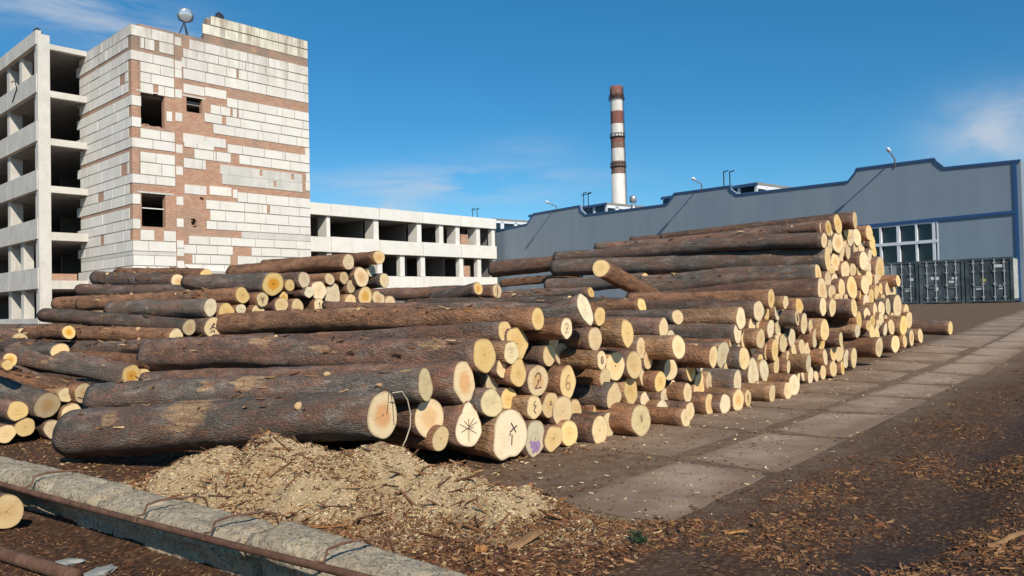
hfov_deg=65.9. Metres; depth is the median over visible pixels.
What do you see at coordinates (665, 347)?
pine log
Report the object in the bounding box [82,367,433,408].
pine log
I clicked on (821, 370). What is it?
pine log
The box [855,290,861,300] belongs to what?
pine log
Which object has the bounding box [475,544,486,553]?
bark piece
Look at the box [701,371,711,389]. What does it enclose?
pine log
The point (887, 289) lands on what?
pine log
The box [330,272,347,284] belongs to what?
pine log
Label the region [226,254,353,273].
pine log
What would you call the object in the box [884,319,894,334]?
pine log
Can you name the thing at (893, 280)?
pine log
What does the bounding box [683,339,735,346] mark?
pine log
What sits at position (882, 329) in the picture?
pine log
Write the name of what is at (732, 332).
pine log
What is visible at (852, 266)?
pine log
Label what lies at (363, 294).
pine log
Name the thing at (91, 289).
pine log
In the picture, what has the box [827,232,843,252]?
pine log
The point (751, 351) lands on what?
pine log
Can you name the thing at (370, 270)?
pine log
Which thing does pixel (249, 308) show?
pine log
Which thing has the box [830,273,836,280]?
pine log
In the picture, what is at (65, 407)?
pine log
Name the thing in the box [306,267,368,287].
pine log
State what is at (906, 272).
door
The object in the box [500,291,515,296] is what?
pine log
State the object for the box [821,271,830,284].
pine log
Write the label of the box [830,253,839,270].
pine log
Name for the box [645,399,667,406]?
pine log
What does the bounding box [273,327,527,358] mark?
pine log
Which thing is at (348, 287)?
pine log
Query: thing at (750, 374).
pine log
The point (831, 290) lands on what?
pine log
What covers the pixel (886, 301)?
pine log
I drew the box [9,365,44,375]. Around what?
pine log
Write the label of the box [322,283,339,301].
pine log
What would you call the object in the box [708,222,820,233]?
pine log
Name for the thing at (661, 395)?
pine log
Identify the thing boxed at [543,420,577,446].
pine log
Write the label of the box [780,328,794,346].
pine log
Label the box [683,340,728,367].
pine log
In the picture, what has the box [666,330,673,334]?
pine log
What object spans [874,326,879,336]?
pine log
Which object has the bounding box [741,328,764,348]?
pine log
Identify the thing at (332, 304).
pine log
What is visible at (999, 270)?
door
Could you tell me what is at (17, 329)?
pine log
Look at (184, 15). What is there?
floodlight
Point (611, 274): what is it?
pine log
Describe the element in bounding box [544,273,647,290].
pine log
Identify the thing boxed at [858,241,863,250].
pine log
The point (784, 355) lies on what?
pine log
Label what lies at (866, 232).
pine log
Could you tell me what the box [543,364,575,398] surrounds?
pine log
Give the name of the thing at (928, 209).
grey hall
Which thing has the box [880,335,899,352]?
pine log
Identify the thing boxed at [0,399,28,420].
pine log
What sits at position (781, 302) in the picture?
pine log
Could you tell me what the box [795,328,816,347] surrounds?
pine log
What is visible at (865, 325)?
pine log
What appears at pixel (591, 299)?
pine log
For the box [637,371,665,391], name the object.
pine log
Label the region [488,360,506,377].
pine log
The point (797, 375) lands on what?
pine log
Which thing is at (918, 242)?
window
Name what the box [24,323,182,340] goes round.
pine log
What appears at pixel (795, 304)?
pine log
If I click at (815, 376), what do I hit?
pine log
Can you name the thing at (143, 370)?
pine log
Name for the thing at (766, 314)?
pine log
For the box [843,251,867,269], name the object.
pine log
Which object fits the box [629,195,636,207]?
roof vent
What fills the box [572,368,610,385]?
pine log
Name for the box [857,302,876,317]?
pine log
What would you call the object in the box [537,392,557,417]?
pine log
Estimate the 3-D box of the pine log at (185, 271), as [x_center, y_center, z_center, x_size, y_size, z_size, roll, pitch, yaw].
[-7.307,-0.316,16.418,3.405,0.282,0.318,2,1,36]
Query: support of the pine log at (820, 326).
on the pine log at (810, 338)
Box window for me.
[871,221,938,262]
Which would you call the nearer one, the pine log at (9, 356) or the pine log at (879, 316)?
the pine log at (9, 356)
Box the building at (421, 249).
[310,202,496,302]
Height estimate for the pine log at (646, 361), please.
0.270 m
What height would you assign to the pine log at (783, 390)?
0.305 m
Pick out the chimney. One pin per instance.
(618, 163)
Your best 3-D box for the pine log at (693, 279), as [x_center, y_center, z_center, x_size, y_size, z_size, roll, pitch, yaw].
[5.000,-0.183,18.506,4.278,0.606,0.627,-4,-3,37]
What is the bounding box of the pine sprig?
[627,527,651,544]
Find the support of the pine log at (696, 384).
on the pine log
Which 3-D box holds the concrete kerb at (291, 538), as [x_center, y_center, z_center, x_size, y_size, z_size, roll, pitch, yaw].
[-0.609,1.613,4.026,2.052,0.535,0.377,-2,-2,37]
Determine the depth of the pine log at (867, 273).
20.51 m
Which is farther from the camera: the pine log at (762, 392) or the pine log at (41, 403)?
the pine log at (762, 392)
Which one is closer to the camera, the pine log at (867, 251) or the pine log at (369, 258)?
the pine log at (369, 258)
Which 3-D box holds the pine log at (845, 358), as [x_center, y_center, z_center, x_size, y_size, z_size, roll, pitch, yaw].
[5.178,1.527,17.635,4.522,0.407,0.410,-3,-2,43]
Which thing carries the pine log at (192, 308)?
on the pine log at (205, 326)
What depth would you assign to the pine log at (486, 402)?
7.64 m
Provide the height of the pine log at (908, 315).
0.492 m
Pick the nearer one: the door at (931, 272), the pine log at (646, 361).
the pine log at (646, 361)
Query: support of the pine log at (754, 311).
on the pine log at (749, 323)
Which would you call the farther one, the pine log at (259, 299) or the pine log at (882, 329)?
the pine log at (882, 329)
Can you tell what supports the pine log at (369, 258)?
on the pine log at (370, 270)
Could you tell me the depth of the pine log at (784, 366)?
13.53 m
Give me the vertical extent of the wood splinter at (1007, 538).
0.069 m
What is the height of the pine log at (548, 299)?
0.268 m
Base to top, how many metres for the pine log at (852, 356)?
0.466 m
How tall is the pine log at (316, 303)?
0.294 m
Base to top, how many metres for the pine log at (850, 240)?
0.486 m
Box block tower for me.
[76,16,310,311]
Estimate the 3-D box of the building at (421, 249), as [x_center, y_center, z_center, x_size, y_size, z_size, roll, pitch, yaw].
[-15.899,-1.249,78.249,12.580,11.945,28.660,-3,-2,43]
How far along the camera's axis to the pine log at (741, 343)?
12.51 m
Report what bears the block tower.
on the ground
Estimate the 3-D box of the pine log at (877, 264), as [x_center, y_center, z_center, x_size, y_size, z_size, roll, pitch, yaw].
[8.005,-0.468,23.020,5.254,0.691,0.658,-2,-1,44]
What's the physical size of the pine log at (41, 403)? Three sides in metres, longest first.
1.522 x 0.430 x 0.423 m
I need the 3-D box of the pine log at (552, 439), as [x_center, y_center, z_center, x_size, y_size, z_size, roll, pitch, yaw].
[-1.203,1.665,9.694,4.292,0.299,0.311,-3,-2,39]
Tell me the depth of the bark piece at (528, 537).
4.96 m
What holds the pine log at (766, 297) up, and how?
on the pine log at (766, 314)
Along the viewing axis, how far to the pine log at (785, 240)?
19.67 m
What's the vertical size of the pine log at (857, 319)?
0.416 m
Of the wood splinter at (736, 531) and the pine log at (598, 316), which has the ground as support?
the wood splinter at (736, 531)
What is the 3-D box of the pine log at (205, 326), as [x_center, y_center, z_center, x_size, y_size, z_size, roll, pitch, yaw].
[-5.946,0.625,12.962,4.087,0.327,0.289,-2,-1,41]
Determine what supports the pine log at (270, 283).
on the pine log at (259, 299)
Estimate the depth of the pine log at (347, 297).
13.61 m
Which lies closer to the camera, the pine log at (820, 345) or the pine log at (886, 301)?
the pine log at (820, 345)
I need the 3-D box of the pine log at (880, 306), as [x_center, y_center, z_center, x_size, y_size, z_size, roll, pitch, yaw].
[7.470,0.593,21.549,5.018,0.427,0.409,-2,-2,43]
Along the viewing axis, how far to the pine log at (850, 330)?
17.20 m
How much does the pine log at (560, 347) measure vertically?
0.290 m
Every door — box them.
[884,264,897,293]
[897,263,915,302]
[922,262,941,301]
[941,261,961,301]
[968,259,989,300]
[989,258,1010,300]
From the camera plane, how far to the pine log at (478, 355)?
9.10 m
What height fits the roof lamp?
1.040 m
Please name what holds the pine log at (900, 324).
on the pine log at (903, 340)
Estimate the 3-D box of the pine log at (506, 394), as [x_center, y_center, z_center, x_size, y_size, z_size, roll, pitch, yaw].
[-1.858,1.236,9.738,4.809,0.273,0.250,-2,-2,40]
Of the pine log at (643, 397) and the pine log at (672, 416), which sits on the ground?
the pine log at (672, 416)
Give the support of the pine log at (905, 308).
on the pine log at (908, 315)
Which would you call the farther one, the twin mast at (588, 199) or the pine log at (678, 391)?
the twin mast at (588, 199)
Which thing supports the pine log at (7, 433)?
on the ground
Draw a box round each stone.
[55,558,85,565]
[83,564,117,575]
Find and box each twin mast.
[581,192,591,211]
[723,170,733,185]
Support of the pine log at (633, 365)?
on the pine log at (628, 388)
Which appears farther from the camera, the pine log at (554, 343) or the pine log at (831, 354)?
the pine log at (831, 354)
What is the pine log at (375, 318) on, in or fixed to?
on the pine log at (517, 336)
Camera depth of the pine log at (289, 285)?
12.74 m
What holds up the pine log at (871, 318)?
on the pine log at (877, 334)
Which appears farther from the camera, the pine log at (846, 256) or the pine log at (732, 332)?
the pine log at (846, 256)
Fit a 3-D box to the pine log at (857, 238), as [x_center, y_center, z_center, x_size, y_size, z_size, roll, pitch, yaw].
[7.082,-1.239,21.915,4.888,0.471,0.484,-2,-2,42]
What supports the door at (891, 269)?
in the shipping container at (907, 273)
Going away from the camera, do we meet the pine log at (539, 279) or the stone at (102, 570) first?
the stone at (102, 570)
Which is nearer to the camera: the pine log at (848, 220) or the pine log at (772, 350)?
the pine log at (772, 350)
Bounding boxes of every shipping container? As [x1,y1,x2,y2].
[884,261,919,303]
[919,259,965,303]
[965,257,1018,302]
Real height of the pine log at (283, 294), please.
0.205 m
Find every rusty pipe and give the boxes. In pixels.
[0,469,394,575]
[0,546,83,575]
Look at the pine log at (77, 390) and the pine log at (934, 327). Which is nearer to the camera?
the pine log at (77, 390)
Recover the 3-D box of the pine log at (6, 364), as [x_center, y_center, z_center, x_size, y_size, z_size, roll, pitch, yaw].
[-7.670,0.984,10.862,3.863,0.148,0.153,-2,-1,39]
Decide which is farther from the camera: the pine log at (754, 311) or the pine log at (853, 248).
the pine log at (853, 248)
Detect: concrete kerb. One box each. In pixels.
[0,456,134,533]
[97,490,273,575]
[244,521,467,575]
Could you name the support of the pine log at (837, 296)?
on the pine log
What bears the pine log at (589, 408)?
on the pine log at (605, 415)
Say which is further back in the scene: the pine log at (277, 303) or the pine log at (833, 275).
the pine log at (833, 275)
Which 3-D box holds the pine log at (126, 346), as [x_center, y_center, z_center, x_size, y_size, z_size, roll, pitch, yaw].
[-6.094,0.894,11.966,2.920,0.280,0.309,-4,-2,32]
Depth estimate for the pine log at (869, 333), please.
18.29 m
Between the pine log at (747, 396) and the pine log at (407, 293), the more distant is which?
the pine log at (407, 293)
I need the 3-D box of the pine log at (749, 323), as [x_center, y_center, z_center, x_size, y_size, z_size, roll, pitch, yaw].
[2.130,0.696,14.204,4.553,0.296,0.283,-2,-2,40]
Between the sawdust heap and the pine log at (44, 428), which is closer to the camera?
the sawdust heap
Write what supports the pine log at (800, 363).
on the pine log
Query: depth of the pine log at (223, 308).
11.88 m
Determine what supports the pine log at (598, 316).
on the pine log at (617, 333)
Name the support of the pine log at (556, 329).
on the pine log at (554, 343)
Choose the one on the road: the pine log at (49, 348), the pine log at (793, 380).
the pine log at (793, 380)
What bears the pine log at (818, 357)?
on the pine log
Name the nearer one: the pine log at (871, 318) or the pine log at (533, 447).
the pine log at (533, 447)
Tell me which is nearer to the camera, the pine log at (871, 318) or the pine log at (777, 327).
the pine log at (777, 327)
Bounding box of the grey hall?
[490,158,1023,303]
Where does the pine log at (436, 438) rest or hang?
on the ground
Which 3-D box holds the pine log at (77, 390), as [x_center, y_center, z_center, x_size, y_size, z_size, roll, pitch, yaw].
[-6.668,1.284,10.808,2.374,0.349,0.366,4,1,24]
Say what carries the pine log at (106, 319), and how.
on the pine log at (100, 333)
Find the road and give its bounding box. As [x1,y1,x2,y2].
[570,310,1023,522]
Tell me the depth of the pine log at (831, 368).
15.11 m
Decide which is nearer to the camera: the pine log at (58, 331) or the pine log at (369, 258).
the pine log at (58, 331)
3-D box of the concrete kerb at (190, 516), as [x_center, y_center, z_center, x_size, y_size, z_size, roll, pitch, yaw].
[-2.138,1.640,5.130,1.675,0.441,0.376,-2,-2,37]
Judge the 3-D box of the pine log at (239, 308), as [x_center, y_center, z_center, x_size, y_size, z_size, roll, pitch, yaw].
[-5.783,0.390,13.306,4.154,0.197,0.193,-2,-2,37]
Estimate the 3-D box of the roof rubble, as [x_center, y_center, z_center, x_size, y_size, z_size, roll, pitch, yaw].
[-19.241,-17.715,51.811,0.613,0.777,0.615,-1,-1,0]
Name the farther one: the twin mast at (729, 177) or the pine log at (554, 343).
the twin mast at (729, 177)
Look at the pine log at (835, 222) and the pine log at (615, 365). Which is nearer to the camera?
the pine log at (615, 365)
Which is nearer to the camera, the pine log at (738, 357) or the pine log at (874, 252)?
the pine log at (738, 357)
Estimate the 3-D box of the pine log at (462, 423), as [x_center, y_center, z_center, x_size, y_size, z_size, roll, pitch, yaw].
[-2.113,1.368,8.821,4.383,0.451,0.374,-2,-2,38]
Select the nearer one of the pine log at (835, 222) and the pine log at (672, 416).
the pine log at (672, 416)
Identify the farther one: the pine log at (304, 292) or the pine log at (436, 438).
the pine log at (304, 292)
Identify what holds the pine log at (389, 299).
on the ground
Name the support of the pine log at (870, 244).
on the pine log at (867, 251)
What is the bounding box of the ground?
[0,302,1023,575]
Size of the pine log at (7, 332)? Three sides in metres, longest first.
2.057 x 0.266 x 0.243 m
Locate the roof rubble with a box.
[214,12,223,18]
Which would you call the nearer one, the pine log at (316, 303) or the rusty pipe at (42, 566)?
the rusty pipe at (42, 566)
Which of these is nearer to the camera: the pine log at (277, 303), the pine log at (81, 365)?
the pine log at (81, 365)
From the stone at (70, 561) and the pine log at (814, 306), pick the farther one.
the pine log at (814, 306)
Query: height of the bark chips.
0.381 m
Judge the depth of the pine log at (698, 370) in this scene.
11.32 m
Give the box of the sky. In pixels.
[0,0,1023,220]
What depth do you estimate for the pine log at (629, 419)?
9.14 m
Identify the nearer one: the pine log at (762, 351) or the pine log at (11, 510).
the pine log at (11, 510)
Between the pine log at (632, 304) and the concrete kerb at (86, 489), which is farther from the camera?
the pine log at (632, 304)
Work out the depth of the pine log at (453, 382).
7.96 m
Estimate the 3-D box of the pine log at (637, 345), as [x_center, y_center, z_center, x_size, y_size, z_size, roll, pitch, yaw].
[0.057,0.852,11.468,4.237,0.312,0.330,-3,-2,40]
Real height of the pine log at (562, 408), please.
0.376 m
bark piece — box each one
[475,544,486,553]
[505,529,543,550]
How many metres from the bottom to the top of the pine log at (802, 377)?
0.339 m
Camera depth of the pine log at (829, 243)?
18.62 m
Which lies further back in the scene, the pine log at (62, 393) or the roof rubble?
the roof rubble
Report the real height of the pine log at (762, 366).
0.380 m
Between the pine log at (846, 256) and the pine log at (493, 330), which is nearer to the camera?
the pine log at (493, 330)
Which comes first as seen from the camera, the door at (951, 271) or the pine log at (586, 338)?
the pine log at (586, 338)
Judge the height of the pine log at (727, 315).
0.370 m
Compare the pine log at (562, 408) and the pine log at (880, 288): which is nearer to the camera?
the pine log at (562, 408)
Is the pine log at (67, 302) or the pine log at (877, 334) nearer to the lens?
the pine log at (67, 302)
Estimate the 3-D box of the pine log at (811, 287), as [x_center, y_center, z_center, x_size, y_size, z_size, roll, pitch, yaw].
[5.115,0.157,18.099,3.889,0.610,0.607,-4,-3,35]
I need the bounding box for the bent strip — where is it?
[392,391,410,445]
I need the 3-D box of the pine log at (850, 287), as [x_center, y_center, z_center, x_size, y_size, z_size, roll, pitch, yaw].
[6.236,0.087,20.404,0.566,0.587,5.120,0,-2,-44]
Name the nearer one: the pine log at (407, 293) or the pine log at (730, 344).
the pine log at (730, 344)
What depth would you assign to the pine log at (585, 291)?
17.97 m
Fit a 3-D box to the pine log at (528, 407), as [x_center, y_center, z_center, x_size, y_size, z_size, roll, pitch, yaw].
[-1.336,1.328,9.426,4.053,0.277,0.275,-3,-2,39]
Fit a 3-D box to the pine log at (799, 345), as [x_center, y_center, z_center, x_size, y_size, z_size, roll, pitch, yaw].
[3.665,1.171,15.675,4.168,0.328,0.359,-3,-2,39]
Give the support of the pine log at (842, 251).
on the pine log
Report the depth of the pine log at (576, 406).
9.04 m
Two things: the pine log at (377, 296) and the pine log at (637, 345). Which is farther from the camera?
the pine log at (377, 296)
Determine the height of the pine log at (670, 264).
0.632 m
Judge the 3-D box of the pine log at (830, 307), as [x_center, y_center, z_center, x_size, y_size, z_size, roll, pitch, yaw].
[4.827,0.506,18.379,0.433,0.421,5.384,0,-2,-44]
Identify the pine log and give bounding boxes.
[0,326,27,338]
[0,336,69,355]
[0,351,16,365]
[0,359,12,369]
[0,368,89,402]
[0,376,60,417]
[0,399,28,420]
[0,417,34,436]
[0,423,15,442]
[0,492,23,528]
[3,341,140,381]
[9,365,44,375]
[11,328,22,331]
[17,324,51,328]
[20,323,75,339]
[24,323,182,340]
[26,416,56,438]
[27,368,148,373]
[27,402,80,420]
[36,307,195,335]
[44,387,70,401]
[51,292,147,309]
[52,387,396,458]
[55,338,159,353]
[70,349,154,369]
[74,282,187,295]
[75,287,249,310]
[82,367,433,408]
[89,270,182,284]
[103,302,234,317]
[104,298,216,317]
[113,266,211,275]
[136,334,495,372]
[138,361,474,403]
[180,272,283,295]
[183,317,219,336]
[212,321,510,340]
[216,303,543,334]
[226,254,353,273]
[230,304,245,312]
[232,292,267,306]
[245,305,264,312]
[260,251,384,265]
[263,297,287,310]
[268,291,287,299]
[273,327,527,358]
[280,272,309,288]
[281,279,294,291]
[286,287,313,298]
[287,299,303,309]
[299,298,322,308]
[301,281,326,299]
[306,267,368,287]
[308,273,334,284]
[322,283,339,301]
[322,301,548,308]
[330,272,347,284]
[338,280,354,293]
[340,294,355,301]
[350,286,371,302]
[354,265,375,276]
[364,425,448,450]
[366,273,388,288]
[371,284,501,300]
[371,291,384,302]
[384,296,394,302]
[392,398,443,437]
[404,295,571,303]
[428,282,482,297]
[440,401,481,447]
[444,408,526,460]
[470,387,502,416]
[473,373,498,388]
[488,256,552,277]
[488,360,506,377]
[491,340,518,364]
[494,358,525,386]
[495,387,515,408]
[499,364,547,395]
[500,275,582,286]
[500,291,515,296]
[501,286,593,296]
[511,395,541,419]
[512,293,624,301]
[518,420,543,456]
[522,344,555,366]
[523,318,571,339]
[528,340,557,347]
[534,396,571,423]
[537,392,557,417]
[540,293,593,328]
[541,425,561,451]
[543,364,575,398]
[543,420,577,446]
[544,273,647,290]
[550,246,830,275]
[552,232,826,259]
[553,343,566,364]
[558,327,601,349]
[560,349,606,369]
[570,382,621,408]
[570,399,581,413]
[570,413,607,442]
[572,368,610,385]
[581,405,596,411]
[581,411,613,435]
[589,298,645,309]
[589,319,633,347]
[591,306,604,326]
[592,260,659,291]
[594,220,830,248]
[596,402,650,436]
[598,337,644,358]
[602,350,641,378]
[603,351,624,380]
[605,309,682,324]
[605,316,667,334]
[610,379,636,403]
[625,289,774,308]
[629,211,856,240]
[634,335,684,359]
[634,391,649,404]
[635,368,645,385]
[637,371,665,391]
[639,263,821,290]
[641,352,652,369]
[645,300,763,321]
[645,360,676,380]
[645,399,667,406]
[647,406,689,426]
[648,388,667,399]
[650,307,745,329]
[660,214,841,238]
[660,277,826,297]
[664,382,691,401]
[665,380,674,384]
[665,400,694,419]
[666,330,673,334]
[668,323,740,343]
[673,365,694,381]
[674,345,717,367]
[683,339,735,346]
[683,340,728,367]
[686,373,703,391]
[690,392,712,413]
[694,391,729,412]
[695,368,702,372]
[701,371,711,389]
[702,368,740,388]
[704,387,743,410]
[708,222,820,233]
[726,346,749,369]
[739,332,745,347]
[740,357,758,382]
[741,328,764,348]
[741,383,774,401]
[741,389,750,406]
[744,318,754,327]
[746,348,755,353]
[749,354,762,359]
[754,343,766,359]
[755,359,768,380]
[758,381,791,398]
[759,319,773,338]
[762,309,768,318]
[764,339,777,361]
[766,331,780,341]
[766,356,778,372]
[767,373,799,394]
[769,306,778,320]
[773,296,788,309]
[773,321,780,335]
[778,310,798,325]
[778,333,787,352]
[778,351,789,359]
[778,360,789,373]
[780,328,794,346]
[781,313,806,334]
[784,298,802,313]
[785,344,796,353]
[788,353,810,372]
[789,297,825,315]
[789,372,799,380]
[794,339,804,353]
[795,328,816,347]
[799,373,804,381]
[800,367,812,382]
[804,342,810,353]
[805,319,812,332]
[807,298,835,316]
[807,299,856,317]
[807,318,828,340]
[809,348,826,365]
[812,311,861,327]
[812,365,825,379]
[812,371,817,381]
[815,341,824,348]
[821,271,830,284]
[824,332,842,346]
[824,347,836,360]
[825,360,836,376]
[826,239,831,253]
[826,285,835,297]
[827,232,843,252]
[828,324,859,337]
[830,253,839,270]
[830,265,834,272]
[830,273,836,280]
[830,278,844,297]
[832,293,842,298]
[834,343,843,361]
[835,261,849,276]
[835,361,843,374]
[836,246,844,255]
[837,276,856,298]
[841,230,850,238]
[841,349,848,367]
[843,244,849,259]
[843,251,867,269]
[843,337,882,357]
[843,347,856,368]
[846,229,854,246]
[848,263,855,275]
[850,243,857,252]
[851,275,868,293]
[853,229,860,245]
[855,267,860,274]
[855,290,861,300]
[856,225,872,241]
[856,294,868,305]
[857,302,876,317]
[857,307,869,319]
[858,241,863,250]
[858,325,874,337]
[860,320,870,330]
[861,261,870,271]
[861,270,871,284]
[864,236,874,249]
[864,248,871,261]
[865,315,874,326]
[867,288,873,301]
[869,285,878,299]
[870,256,884,280]
[871,247,876,256]
[871,274,878,284]
[873,301,884,314]
[874,298,890,314]
[874,319,879,328]
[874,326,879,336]
[875,312,883,325]
[876,283,882,293]
[878,323,886,335]
[879,281,893,295]
[880,275,900,286]
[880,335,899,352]
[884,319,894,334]
[885,294,901,315]
[887,315,906,334]
[896,334,906,347]
[900,312,911,328]
[901,304,908,312]
[905,329,913,346]
[909,328,922,342]
[910,320,952,334]
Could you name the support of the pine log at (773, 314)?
on the pine log at (777, 327)
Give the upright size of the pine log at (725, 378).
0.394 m
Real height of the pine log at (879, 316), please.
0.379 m
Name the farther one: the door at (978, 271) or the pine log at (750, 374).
the door at (978, 271)
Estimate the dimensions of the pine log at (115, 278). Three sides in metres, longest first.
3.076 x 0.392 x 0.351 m
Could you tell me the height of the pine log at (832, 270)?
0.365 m
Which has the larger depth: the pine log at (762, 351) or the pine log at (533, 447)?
the pine log at (762, 351)
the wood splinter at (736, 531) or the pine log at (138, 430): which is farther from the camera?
the pine log at (138, 430)
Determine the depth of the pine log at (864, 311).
18.47 m
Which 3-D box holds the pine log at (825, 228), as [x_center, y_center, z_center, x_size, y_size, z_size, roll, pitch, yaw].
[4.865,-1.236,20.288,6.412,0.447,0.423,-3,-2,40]
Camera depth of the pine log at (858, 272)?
20.05 m
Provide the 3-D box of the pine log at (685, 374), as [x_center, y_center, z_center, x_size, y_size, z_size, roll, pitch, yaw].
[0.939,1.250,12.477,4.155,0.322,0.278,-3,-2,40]
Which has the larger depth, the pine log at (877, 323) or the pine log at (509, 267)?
the pine log at (509, 267)
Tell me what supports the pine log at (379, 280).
on the pine log at (377, 296)
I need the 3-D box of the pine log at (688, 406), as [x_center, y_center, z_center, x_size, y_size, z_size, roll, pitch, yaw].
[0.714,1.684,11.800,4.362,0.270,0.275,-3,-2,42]
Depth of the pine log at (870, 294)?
19.51 m
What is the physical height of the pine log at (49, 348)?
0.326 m
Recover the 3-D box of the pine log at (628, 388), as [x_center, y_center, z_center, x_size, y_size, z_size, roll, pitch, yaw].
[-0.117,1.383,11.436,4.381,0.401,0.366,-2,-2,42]
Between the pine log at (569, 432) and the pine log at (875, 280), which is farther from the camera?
the pine log at (875, 280)
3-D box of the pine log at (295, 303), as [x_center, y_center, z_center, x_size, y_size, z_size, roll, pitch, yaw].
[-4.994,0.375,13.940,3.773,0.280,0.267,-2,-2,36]
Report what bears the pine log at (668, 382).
on the pine log at (688, 406)
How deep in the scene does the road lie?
9.49 m
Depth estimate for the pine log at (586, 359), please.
8.99 m
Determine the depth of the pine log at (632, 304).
13.50 m
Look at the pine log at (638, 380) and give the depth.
10.17 m
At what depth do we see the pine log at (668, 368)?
10.52 m
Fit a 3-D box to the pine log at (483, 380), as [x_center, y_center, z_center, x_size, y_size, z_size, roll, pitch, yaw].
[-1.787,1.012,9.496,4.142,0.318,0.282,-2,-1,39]
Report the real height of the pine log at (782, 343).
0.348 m
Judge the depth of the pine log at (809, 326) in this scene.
14.54 m
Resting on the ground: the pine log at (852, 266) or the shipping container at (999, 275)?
the shipping container at (999, 275)
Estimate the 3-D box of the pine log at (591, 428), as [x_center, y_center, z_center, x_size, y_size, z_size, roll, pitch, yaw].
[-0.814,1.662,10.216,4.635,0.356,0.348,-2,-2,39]
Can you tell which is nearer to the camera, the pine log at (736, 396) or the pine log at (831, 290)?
the pine log at (736, 396)
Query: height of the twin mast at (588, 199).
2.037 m
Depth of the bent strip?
6.88 m
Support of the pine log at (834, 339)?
on the pine log at (831, 354)
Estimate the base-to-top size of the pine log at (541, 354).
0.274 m
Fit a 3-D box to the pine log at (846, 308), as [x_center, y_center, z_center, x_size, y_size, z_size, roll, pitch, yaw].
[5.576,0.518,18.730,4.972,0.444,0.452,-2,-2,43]
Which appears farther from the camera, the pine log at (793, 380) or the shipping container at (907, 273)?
the shipping container at (907, 273)
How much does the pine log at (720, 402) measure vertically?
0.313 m
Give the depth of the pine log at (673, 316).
12.43 m
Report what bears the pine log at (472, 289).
on the pine log at (548, 299)
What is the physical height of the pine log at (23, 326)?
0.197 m
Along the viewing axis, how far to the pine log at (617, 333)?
9.35 m
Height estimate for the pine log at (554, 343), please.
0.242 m
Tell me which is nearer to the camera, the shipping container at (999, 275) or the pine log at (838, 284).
the pine log at (838, 284)
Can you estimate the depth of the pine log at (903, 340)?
19.79 m
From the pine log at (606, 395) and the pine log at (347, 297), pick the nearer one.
the pine log at (606, 395)
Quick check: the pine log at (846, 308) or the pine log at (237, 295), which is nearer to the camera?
the pine log at (237, 295)
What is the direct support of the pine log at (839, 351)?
on the pine log at (840, 367)
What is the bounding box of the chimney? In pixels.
[609,85,626,203]
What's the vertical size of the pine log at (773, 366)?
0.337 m
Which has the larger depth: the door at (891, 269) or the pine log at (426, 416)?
the door at (891, 269)
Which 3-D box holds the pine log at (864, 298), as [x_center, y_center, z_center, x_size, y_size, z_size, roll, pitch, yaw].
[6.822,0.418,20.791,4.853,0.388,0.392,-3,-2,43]
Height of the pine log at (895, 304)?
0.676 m
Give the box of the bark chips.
[0,343,1023,575]
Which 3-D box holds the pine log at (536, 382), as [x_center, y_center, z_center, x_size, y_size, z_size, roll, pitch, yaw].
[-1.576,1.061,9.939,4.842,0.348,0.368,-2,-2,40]
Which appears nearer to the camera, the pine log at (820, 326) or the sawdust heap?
the sawdust heap
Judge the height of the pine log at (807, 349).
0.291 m
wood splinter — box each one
[724,529,747,534]
[985,530,1023,546]
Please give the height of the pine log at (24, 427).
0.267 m
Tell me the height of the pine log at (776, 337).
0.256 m
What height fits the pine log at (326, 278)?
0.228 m
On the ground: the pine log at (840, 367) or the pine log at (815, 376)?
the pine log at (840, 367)
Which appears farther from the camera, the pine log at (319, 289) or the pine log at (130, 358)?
the pine log at (319, 289)
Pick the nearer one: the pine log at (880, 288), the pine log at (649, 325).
the pine log at (649, 325)
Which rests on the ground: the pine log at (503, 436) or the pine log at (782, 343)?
the pine log at (503, 436)
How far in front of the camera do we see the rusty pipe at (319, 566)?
4.66 m
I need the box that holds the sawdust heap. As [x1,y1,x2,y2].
[113,433,655,555]
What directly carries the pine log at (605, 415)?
on the ground
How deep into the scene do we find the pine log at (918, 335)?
21.43 m
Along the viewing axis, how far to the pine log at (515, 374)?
8.16 m
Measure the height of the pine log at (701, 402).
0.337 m
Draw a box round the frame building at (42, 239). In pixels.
[0,30,88,323]
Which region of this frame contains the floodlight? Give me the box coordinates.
[177,8,193,35]
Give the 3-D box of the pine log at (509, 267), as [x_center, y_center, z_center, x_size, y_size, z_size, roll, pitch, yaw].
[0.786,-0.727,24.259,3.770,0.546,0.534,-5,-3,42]
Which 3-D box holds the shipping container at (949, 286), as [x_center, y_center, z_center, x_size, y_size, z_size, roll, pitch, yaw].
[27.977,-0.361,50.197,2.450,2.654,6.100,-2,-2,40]
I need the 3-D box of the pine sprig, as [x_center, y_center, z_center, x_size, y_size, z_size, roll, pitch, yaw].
[0.777,1.565,5.028,0.136,0.076,0.348,-1,-1,-16]
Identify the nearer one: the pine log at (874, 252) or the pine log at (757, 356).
the pine log at (757, 356)
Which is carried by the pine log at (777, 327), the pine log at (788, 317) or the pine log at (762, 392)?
the pine log at (788, 317)
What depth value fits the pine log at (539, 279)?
24.31 m
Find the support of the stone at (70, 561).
on the ground
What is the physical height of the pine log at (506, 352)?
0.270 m
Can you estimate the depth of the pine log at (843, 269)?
19.02 m

